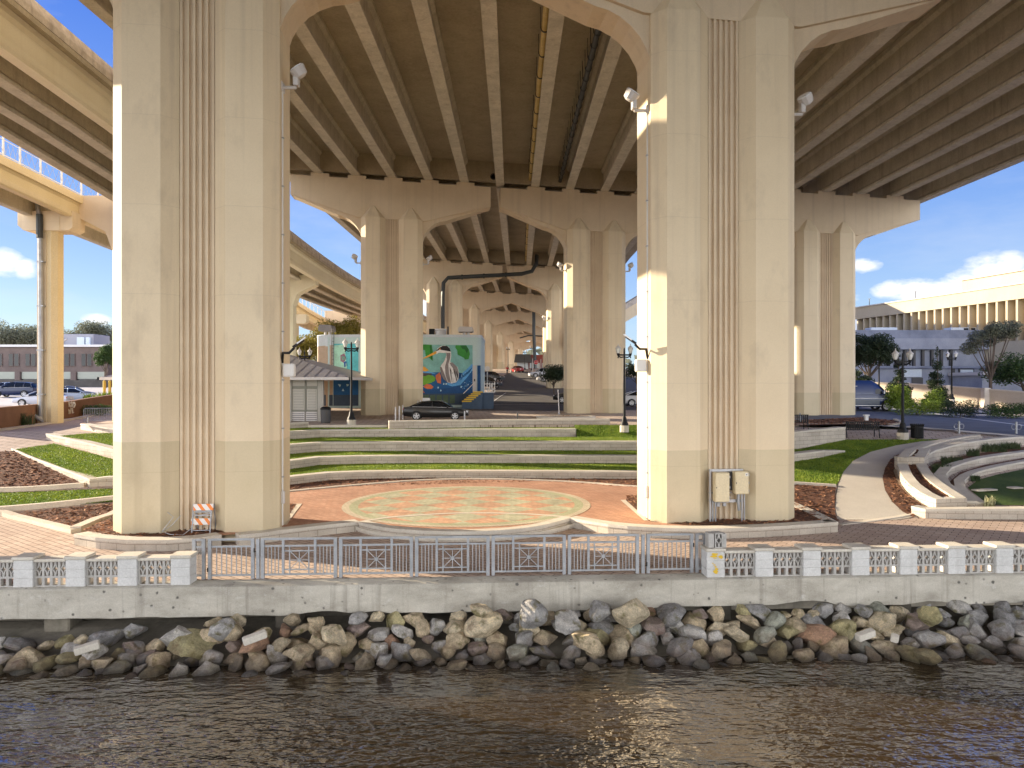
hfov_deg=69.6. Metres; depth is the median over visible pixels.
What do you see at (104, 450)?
seat wall
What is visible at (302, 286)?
ramp pier
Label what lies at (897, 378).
conifer tree
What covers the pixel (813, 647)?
riprap rock
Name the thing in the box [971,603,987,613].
riprap rock
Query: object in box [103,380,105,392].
bollard
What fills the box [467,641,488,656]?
riprap rock
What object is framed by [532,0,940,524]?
bridge pier
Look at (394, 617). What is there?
riprap rock
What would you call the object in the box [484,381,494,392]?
landing rail
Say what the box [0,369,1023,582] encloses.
ground
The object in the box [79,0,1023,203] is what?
bridge span
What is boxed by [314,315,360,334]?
tree
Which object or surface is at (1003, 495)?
pit grass
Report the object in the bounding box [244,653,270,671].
riprap rock
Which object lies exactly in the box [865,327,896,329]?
roof unit
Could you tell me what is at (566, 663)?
riprap rock
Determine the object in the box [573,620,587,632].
riprap rock
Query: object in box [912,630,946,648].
riprap rock
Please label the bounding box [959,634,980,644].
riprap rock
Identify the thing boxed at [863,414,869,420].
stub post
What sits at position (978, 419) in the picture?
street line
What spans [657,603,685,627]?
riprap rock
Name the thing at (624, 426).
street lamp
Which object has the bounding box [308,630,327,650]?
riprap rock
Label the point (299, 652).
riprap rock
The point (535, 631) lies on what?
riprap rock
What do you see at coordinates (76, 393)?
silver car
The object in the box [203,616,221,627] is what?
riprap rock
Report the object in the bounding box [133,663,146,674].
riprap rock
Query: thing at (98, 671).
riprap rock
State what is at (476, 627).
riprap rock
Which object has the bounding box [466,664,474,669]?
riprap rock
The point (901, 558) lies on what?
balustrade wall
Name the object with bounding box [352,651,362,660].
riprap rock
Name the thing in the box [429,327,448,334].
roof drum
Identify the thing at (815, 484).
stone kerb
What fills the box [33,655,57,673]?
riprap rock
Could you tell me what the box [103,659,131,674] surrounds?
riprap rock
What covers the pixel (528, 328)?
bridge pier
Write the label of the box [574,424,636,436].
turf
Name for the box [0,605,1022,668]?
shore bed
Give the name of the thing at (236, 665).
riprap rock
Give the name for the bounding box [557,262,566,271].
floodlight
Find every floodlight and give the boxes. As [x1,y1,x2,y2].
[281,63,306,93]
[351,254,360,264]
[423,255,431,265]
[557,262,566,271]
[624,87,648,116]
[625,262,633,271]
[794,92,812,115]
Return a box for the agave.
[983,496,995,506]
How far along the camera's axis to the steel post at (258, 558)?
18.49 m
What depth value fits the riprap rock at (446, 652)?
17.13 m
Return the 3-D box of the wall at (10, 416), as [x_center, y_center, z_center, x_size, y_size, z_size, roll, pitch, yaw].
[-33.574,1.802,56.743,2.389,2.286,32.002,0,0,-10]
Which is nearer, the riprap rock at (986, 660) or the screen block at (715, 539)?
the riprap rock at (986, 660)
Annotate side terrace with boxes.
[948,362,1023,390]
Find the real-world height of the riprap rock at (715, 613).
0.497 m
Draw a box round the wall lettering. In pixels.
[68,401,75,413]
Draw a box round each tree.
[0,318,36,344]
[2,323,73,344]
[67,329,81,333]
[73,319,111,344]
[92,344,111,387]
[296,334,316,359]
[305,328,327,360]
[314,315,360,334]
[539,364,563,394]
[625,362,636,383]
[855,332,900,376]
[855,369,874,408]
[885,355,916,406]
[921,346,952,406]
[958,320,1023,388]
[978,352,1023,390]
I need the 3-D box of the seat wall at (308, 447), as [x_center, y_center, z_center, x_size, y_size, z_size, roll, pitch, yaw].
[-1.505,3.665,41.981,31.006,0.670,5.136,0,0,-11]
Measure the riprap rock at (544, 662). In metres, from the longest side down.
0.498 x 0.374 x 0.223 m
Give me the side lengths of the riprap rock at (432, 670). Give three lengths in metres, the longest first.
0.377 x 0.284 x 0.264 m
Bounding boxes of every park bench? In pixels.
[794,415,808,428]
[841,422,879,437]
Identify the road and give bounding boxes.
[455,404,636,410]
[491,372,636,403]
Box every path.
[87,424,112,428]
[835,440,933,519]
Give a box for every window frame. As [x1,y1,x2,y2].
[0,353,2,365]
[8,353,13,365]
[14,353,18,365]
[25,353,29,365]
[31,353,35,365]
[64,353,69,365]
[70,353,74,365]
[81,353,85,365]
[87,353,91,365]
[292,386,316,388]
[292,410,316,411]
[304,380,305,409]
[317,380,317,410]
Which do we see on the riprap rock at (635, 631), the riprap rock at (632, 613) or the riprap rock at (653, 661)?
the riprap rock at (632, 613)
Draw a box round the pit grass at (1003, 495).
[968,469,1023,504]
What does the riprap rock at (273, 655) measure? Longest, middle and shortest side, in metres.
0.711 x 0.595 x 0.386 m
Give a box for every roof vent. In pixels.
[318,324,335,334]
[458,326,473,334]
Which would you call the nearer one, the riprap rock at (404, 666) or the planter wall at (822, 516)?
the riprap rock at (404, 666)
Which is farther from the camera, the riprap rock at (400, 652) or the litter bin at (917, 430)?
the litter bin at (917, 430)
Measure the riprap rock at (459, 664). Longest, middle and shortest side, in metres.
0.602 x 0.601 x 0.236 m
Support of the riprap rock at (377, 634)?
on the shore bed
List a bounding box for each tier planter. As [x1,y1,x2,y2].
[894,448,930,469]
[897,462,966,506]
[912,434,981,449]
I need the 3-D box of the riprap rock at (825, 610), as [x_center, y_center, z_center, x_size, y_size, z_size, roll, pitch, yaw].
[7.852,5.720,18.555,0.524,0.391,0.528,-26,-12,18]
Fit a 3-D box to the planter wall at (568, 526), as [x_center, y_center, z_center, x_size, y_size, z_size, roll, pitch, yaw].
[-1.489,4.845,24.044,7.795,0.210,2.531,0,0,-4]
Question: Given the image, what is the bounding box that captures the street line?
[931,413,1023,425]
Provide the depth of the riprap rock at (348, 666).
16.65 m
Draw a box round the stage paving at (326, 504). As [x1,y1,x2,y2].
[218,479,714,534]
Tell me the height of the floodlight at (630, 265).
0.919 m
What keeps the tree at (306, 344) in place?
on the ground at (24, 437)
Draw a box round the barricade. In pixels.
[191,504,215,532]
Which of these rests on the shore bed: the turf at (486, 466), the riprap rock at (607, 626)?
the riprap rock at (607, 626)
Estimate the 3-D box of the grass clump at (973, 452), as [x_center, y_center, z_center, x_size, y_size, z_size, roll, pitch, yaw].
[22.486,3.307,35.956,0.890,0.450,0.478,0,0,0]
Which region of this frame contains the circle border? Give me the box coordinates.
[349,487,582,524]
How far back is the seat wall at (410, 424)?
48.40 m
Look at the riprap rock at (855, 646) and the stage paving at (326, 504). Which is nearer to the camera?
the riprap rock at (855, 646)
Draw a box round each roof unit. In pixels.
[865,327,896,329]
[944,327,976,329]
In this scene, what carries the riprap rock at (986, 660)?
on the shore bed
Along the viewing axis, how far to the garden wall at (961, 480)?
32.46 m
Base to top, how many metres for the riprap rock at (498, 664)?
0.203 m
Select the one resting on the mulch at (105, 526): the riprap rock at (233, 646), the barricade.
the barricade
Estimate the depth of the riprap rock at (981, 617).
18.36 m
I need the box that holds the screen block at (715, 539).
[705,531,725,547]
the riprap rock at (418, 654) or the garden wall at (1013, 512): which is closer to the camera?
the riprap rock at (418, 654)
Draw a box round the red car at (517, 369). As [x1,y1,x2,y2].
[511,366,523,371]
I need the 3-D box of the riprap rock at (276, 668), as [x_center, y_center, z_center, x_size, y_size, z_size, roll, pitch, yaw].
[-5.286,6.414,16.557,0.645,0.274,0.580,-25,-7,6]
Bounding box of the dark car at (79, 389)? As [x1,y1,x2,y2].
[64,386,96,393]
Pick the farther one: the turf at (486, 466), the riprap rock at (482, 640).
the turf at (486, 466)
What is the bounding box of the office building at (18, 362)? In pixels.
[0,345,111,379]
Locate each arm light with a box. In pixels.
[281,337,305,376]
[623,334,648,371]
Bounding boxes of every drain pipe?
[441,254,538,328]
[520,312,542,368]
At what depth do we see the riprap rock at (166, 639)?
16.95 m
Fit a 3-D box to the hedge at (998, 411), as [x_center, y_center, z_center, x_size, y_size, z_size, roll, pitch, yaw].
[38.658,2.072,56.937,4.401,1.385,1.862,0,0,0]
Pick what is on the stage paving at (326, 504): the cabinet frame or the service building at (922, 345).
the cabinet frame
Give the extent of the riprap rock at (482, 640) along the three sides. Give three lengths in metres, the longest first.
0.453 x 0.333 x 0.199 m
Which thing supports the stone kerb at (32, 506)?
on the ground at (24, 437)
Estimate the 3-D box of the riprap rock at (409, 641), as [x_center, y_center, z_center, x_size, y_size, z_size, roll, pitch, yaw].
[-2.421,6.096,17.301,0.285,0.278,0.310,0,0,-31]
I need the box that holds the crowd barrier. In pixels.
[83,408,112,422]
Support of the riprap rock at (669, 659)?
on the shore bed
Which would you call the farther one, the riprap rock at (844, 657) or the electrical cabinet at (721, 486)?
the electrical cabinet at (721, 486)
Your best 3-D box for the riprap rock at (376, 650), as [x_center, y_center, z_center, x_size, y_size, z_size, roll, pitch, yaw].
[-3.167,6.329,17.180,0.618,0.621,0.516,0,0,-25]
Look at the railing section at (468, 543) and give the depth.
18.79 m
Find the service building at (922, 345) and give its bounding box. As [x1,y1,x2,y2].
[855,330,991,384]
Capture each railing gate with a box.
[207,538,255,579]
[645,533,693,572]
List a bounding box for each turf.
[0,488,112,505]
[16,443,112,477]
[60,433,112,445]
[290,427,573,430]
[290,436,636,442]
[290,450,636,458]
[290,463,636,474]
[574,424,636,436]
[794,439,937,484]
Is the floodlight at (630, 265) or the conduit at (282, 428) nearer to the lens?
the conduit at (282, 428)
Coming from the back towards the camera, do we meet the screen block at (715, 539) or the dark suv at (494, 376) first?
the dark suv at (494, 376)
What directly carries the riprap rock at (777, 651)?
on the shore bed
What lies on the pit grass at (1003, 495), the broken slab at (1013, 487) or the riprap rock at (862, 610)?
the broken slab at (1013, 487)
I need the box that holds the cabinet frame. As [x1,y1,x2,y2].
[709,469,744,521]
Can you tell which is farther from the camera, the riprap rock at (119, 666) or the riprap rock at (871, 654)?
the riprap rock at (871, 654)
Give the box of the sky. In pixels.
[0,0,1023,368]
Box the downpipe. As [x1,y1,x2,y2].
[35,203,45,422]
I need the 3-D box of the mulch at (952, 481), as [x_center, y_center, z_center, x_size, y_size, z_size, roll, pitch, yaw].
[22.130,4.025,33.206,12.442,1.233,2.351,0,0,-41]
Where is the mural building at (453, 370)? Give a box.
[317,329,493,408]
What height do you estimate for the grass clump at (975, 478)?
0.301 m
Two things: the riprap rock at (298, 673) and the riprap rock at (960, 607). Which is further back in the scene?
the riprap rock at (960, 607)
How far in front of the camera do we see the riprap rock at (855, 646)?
17.51 m
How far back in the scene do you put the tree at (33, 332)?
146.88 m
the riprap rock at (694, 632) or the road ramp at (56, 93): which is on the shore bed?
the riprap rock at (694, 632)
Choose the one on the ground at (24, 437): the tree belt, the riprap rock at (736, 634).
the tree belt
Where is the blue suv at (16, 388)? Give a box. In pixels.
[0,382,36,396]
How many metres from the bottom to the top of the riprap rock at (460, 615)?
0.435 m
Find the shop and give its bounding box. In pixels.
[528,355,542,368]
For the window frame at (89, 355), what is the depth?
117.83 m
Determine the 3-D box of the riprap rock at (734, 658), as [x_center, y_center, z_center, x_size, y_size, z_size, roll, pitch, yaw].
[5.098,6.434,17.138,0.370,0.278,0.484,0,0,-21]
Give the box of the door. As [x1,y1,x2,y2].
[473,365,475,390]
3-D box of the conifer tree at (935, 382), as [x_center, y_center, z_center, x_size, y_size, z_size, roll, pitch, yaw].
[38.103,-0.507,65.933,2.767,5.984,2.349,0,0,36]
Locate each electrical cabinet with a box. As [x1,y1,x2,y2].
[713,472,729,501]
[732,471,748,493]
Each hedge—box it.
[893,397,944,414]
[939,400,980,416]
[982,402,1023,417]
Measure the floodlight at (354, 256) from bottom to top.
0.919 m
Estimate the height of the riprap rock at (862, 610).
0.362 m
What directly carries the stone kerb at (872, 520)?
on the ground at (24, 437)
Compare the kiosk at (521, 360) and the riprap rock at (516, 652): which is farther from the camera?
the kiosk at (521, 360)
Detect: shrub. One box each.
[80,404,111,414]
[83,393,95,397]
[96,391,111,395]
[884,384,911,411]
[922,388,945,411]
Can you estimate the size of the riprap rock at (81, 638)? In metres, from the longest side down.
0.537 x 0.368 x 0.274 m
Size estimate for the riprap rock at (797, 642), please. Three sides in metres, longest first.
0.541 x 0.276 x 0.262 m
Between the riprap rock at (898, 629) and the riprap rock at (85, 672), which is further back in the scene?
the riprap rock at (898, 629)
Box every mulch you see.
[0,450,79,486]
[19,502,112,525]
[83,503,296,536]
[290,477,636,491]
[626,494,829,524]
[794,417,899,425]
[794,484,838,520]
[882,455,920,516]
[929,447,1023,473]
[950,458,1023,485]
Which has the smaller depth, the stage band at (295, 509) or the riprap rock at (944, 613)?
the riprap rock at (944, 613)
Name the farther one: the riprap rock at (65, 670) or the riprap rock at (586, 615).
the riprap rock at (586, 615)
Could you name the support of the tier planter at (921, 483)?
on the ground at (24, 437)
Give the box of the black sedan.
[403,400,468,419]
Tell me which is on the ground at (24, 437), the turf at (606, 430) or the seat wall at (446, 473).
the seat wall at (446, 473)
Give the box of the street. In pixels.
[802,406,1023,435]
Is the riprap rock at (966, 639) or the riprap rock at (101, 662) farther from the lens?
the riprap rock at (966, 639)
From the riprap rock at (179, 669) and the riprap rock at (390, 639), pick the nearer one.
the riprap rock at (179, 669)
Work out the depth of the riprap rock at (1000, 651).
17.64 m
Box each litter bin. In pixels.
[320,406,330,422]
[910,424,924,437]
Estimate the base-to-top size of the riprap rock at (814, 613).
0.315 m
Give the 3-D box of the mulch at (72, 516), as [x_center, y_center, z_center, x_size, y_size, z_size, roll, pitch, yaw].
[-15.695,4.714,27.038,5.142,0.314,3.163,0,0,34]
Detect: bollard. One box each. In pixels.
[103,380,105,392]
[108,380,110,394]
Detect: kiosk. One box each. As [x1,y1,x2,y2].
[97,355,372,420]
[514,354,531,368]
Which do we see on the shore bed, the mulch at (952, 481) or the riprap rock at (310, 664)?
the riprap rock at (310, 664)
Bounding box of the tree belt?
[310,348,636,367]
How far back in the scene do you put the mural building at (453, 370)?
67.85 m
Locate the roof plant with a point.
(84, 339)
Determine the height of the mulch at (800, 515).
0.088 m
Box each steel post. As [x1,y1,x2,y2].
[256,538,260,578]
[641,534,644,572]
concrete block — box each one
[73,640,99,655]
[242,629,266,645]
[855,628,875,641]
[890,633,898,642]
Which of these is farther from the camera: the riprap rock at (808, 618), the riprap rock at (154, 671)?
the riprap rock at (808, 618)
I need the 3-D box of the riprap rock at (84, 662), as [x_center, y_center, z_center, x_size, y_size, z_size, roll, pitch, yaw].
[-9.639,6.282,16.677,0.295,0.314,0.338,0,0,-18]
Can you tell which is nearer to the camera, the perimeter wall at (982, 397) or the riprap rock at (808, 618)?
the riprap rock at (808, 618)
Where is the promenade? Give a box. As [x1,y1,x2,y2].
[0,519,1023,582]
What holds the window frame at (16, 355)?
in the office building at (18, 362)
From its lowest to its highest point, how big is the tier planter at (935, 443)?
1.328 m
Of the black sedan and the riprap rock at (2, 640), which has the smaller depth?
the riprap rock at (2, 640)
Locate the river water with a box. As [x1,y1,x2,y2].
[0,650,1023,767]
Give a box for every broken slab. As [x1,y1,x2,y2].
[971,489,985,491]
[982,488,997,490]
[1006,486,1022,488]
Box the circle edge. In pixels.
[342,486,590,526]
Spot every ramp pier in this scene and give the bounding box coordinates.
[17,211,84,423]
[79,195,112,421]
[290,275,318,355]
[296,314,308,336]
[325,311,360,333]
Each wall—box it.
[0,380,111,386]
[0,395,111,427]
[0,551,197,587]
[0,569,1023,631]
[11,448,95,487]
[46,433,112,458]
[73,531,221,550]
[80,423,112,432]
[90,476,112,486]
[235,519,358,544]
[290,422,308,427]
[290,428,575,438]
[290,441,636,453]
[290,454,636,468]
[290,469,636,484]
[356,523,573,541]
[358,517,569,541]
[388,419,609,428]
[568,516,837,538]
[700,541,1023,577]
[794,426,845,448]
[794,450,844,461]
[794,502,837,521]
[875,382,1023,408]
[911,505,1023,519]
[914,436,1023,462]
[934,450,1023,505]
[954,459,1023,504]
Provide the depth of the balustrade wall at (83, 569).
17.86 m
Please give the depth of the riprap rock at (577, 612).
18.31 m
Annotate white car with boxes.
[11,391,73,404]
[625,391,636,405]
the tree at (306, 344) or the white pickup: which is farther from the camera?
the white pickup
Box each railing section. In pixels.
[192,538,205,579]
[261,537,337,578]
[339,536,412,577]
[415,535,489,576]
[491,534,565,575]
[567,533,638,573]
[695,533,704,572]
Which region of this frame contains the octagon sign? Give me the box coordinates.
[485,366,489,391]
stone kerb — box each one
[0,411,110,430]
[0,482,84,491]
[0,495,112,510]
[0,509,79,533]
[70,510,112,531]
[290,478,636,491]
[308,425,386,427]
[794,481,835,486]
[798,419,900,425]
[838,513,910,524]
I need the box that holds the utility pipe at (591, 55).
[558,27,601,182]
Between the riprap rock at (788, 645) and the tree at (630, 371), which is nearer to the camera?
the riprap rock at (788, 645)
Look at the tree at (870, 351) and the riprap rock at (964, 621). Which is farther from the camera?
the tree at (870, 351)
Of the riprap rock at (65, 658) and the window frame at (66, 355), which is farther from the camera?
the window frame at (66, 355)
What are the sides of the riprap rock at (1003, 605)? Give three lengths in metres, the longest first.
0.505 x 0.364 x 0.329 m
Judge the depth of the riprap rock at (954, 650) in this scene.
17.35 m
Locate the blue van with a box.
[855,380,893,410]
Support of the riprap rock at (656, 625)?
on the shore bed
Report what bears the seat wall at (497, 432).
on the ground at (24, 437)
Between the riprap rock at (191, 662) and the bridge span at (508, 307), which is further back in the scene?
the bridge span at (508, 307)
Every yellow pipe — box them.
[525,224,528,260]
[529,6,548,180]
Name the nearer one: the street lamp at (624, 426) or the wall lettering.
the street lamp at (624, 426)
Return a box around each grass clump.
[20,412,36,425]
[930,462,952,472]
[940,455,963,464]
[965,448,980,455]
[970,475,980,480]
[980,442,1007,451]
[1001,441,1022,448]
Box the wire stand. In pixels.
[162,512,190,534]
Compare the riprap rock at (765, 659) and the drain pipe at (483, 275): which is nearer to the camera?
the riprap rock at (765, 659)
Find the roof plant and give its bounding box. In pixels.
[64,334,109,344]
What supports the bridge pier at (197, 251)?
on the ground at (24, 437)
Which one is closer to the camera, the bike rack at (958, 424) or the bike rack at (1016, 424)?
the bike rack at (1016, 424)
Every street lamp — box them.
[297,347,311,360]
[342,338,359,424]
[615,344,632,431]
[876,360,879,384]
[892,348,913,439]
[945,350,957,400]
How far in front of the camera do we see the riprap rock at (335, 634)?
16.86 m
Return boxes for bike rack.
[954,421,963,433]
[1011,421,1021,433]
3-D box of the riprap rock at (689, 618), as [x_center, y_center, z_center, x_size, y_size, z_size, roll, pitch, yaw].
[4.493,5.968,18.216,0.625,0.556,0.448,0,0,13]
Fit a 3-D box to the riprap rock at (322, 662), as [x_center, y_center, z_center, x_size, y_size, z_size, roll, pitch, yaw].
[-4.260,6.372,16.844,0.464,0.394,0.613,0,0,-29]
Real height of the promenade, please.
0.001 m
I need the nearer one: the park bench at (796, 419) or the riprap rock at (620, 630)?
the riprap rock at (620, 630)
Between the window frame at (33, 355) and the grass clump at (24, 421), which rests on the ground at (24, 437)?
the grass clump at (24, 421)
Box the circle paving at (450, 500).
[358,488,574,522]
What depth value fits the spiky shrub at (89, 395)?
70.25 m
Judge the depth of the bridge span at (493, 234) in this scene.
91.31 m
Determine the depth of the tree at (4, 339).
146.72 m
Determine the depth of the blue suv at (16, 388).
82.24 m
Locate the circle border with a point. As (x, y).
(354, 508)
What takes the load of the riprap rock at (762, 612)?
on the riprap rock at (776, 620)
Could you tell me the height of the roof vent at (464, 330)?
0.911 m
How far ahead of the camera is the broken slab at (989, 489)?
30.10 m
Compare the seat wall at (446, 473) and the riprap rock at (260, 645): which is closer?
the riprap rock at (260, 645)
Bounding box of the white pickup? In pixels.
[528,368,545,377]
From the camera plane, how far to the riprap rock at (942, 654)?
17.33 m
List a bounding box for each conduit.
[281,91,284,524]
[645,114,648,517]
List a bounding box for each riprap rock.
[0,637,4,647]
[0,654,12,666]
[0,664,3,674]
[3,636,36,651]
[3,656,27,672]
[9,668,32,675]
[14,646,44,668]
[29,671,49,678]
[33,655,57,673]
[36,640,54,651]
[54,634,74,649]
[54,664,80,675]
[55,652,81,664]
[60,642,81,653]
[73,634,87,643]
[76,668,92,675]
[78,656,91,669]
[82,643,108,659]
[86,629,124,646]
[91,656,112,669]
[95,669,104,674]
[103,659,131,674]
[110,648,124,662]
[117,653,135,664]
[122,623,147,638]
[122,641,137,650]
[123,672,137,679]
[125,640,145,655]
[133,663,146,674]
[135,653,148,665]
[138,665,168,677]
[144,649,159,654]
[145,638,164,651]
[145,651,171,667]
[159,625,191,645]
[167,628,216,659]
[168,662,189,676]
[169,651,181,660]
[183,657,198,666]
[192,661,219,675]
[199,649,223,665]
[200,628,223,643]
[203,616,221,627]
[208,617,235,640]
[222,621,243,641]
[223,652,241,664]
[225,640,242,652]
[228,654,242,671]
[230,613,245,626]
[238,637,269,653]
[241,670,257,676]
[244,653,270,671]
[248,650,264,657]
[253,627,271,638]
[265,644,288,664]
[265,661,292,674]
[271,637,290,651]
[279,623,291,637]
[283,613,300,625]
[283,643,314,661]
[287,637,308,648]
[290,623,308,635]
[290,654,312,670]
[293,670,312,676]
[305,660,315,667]
[306,622,321,633]
[307,616,324,625]
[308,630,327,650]
[315,655,334,670]
[318,644,341,667]
[321,625,346,645]
[327,632,356,656]
[340,670,349,674]
[344,662,354,669]
[346,622,370,637]
[348,611,367,624]
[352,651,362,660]
[355,652,374,669]
[358,638,373,649]
[365,642,387,661]
[367,627,389,641]
[369,611,384,621]
[376,654,391,667]
[377,656,398,669]
[385,634,399,649]
[386,611,404,629]
[391,624,413,638]
[391,642,412,661]
[397,663,410,670]
[402,612,423,627]
[404,636,415,646]
[409,648,431,660]
[413,658,431,665]
[414,618,429,637]
[422,635,433,643]
[429,618,445,635]
[429,668,437,672]
[431,640,445,653]
[435,657,446,665]
[440,645,455,658]
[443,620,464,633]
[446,632,469,649]
[446,659,466,669]
[449,611,466,621]
[455,649,467,658]
[463,611,502,637]
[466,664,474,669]
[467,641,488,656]
[469,603,493,617]
[473,638,487,644]
[473,653,491,664]
[486,631,507,647]
[486,642,505,661]
[494,660,504,668]
[496,609,513,620]
[506,644,528,661]
[507,661,520,667]
[509,622,518,631]
[514,611,519,622]
[515,630,532,646]
[517,654,539,665]
[519,599,547,628]
[519,621,539,642]
[528,645,555,658]
[532,630,557,646]
[538,659,559,666]
[542,611,554,625]
[546,661,559,671]
[554,609,580,634]
[559,659,574,668]
[561,645,580,661]
[562,633,572,646]
[571,630,601,655]
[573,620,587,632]
[574,610,580,616]
[575,656,587,664]
[582,662,599,670]
[583,608,591,621]
[585,627,610,646]
[585,643,604,658]
[587,620,613,634]
[587,656,607,664]
[589,600,611,622]
[603,613,615,621]
[607,637,628,660]
[609,624,634,646]
[610,659,623,665]
[612,598,649,627]
[627,624,641,637]
[628,657,640,663]
[630,640,656,660]
[634,631,658,647]
[641,616,664,635]
[642,655,665,666]
[647,607,655,616]
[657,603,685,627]
[660,628,673,645]
[665,656,675,661]
[666,636,693,657]
[669,621,683,633]
[676,624,706,640]
[676,648,701,665]
[682,611,705,630]
[692,609,707,618]
[692,638,709,657]
[692,659,709,668]
[701,651,722,662]
[705,630,722,645]
[706,606,724,622]
[707,621,728,635]
[710,639,730,660]
[723,625,749,642]
[724,652,741,663]
[726,620,739,627]
[735,604,750,614]
[735,640,757,652]
[736,614,760,629]
[740,651,757,661]
[744,604,771,621]
[753,626,776,643]
[757,656,771,662]
[758,637,775,647]
[763,611,785,629]
[767,640,786,661]
[776,624,799,639]
[780,611,790,618]
[783,640,792,651]
[785,616,806,633]
[791,608,804,618]
[792,637,802,649]
[792,648,814,661]
[794,624,836,645]
[800,613,824,624]
[806,610,819,616]
[807,641,819,652]
[812,603,833,618]
[815,650,832,661]
[819,635,848,658]
[828,619,856,642]
[832,610,850,620]
[835,602,851,613]
[838,654,851,659]
[848,636,876,653]
[850,653,866,662]
[851,615,867,628]
[853,604,872,617]
[856,628,883,640]
[863,611,896,632]
[864,646,881,660]
[867,601,890,612]
[870,639,897,655]
[881,624,904,637]
[884,650,899,660]
[889,605,909,623]
[895,645,919,663]
[899,637,919,647]
[903,613,929,630]
[904,624,919,637]
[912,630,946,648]
[914,648,941,664]
[917,606,942,626]
[931,649,948,658]
[935,630,963,649]
[937,617,954,626]
[939,608,951,617]
[943,643,964,658]
[946,600,971,614]
[947,626,970,638]
[957,615,969,627]
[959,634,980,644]
[964,643,997,661]
[967,608,988,625]
[968,617,987,639]
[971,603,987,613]
[978,635,1008,650]
[980,658,996,663]
[987,619,1014,640]
[993,608,1015,623]
[993,648,1006,653]
[994,601,1010,611]
[995,655,1013,661]
[1006,643,1023,658]
[1007,637,1023,645]
[1010,606,1023,619]
[1011,619,1023,636]
[1016,606,1023,619]
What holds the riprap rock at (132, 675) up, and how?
on the shore bed
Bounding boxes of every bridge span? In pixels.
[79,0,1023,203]
[290,170,636,265]
[430,258,628,293]
[469,290,541,311]
[486,309,530,323]
[508,323,529,333]
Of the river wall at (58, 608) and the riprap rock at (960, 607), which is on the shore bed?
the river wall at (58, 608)
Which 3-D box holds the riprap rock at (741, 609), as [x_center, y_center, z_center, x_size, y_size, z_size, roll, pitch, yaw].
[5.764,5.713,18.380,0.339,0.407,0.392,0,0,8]
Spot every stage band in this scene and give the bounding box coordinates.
[284,504,300,524]
[359,512,568,521]
[621,500,647,519]
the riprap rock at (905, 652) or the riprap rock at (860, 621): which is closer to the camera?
the riprap rock at (905, 652)
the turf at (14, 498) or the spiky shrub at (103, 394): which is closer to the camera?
the turf at (14, 498)
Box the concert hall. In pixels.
[855,269,1023,361]
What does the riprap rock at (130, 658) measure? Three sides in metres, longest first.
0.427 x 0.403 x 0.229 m
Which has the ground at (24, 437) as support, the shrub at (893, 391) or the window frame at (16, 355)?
the shrub at (893, 391)
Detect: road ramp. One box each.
[0,0,503,350]
[625,296,636,321]
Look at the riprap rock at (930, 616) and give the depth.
17.59 m
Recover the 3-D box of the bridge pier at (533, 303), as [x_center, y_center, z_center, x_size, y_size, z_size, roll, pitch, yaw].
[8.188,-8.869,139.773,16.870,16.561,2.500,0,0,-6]
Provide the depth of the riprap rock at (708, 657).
17.14 m
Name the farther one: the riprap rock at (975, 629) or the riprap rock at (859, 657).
the riprap rock at (975, 629)
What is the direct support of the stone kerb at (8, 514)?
on the ground at (24, 437)
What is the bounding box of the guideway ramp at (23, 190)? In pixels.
[0,137,328,332]
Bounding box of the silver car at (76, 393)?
[64,388,92,399]
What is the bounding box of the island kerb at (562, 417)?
[536,415,595,418]
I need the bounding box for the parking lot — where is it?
[0,387,111,405]
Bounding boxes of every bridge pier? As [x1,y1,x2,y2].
[110,0,360,541]
[290,172,490,414]
[423,260,501,334]
[423,290,510,334]
[480,310,517,370]
[492,323,523,368]
[499,186,636,413]
[503,333,530,368]
[507,265,563,387]
[511,293,545,367]
[514,341,537,365]
[517,311,542,331]
[524,324,542,337]
[531,334,542,343]
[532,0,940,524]
[794,189,919,415]
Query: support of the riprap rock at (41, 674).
on the shore bed
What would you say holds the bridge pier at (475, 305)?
on the ground at (24, 437)
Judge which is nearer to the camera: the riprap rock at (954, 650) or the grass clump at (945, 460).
the riprap rock at (954, 650)
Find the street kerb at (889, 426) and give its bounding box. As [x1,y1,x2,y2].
[800,424,1022,435]
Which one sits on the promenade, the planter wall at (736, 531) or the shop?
the planter wall at (736, 531)
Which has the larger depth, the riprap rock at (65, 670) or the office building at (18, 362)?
the office building at (18, 362)
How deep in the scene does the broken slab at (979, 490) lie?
30.02 m
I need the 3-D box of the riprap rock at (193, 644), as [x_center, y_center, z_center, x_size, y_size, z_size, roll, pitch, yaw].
[-7.402,6.016,17.053,1.002,0.489,0.978,18,9,0]
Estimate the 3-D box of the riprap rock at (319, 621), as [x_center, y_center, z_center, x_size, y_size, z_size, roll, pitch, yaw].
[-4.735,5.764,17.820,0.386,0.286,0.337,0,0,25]
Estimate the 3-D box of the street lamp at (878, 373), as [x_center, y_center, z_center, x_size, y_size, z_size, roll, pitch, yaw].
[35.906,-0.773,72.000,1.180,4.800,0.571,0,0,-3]
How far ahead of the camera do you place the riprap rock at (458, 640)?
17.31 m
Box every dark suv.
[485,371,504,380]
[485,376,501,388]
[553,393,563,402]

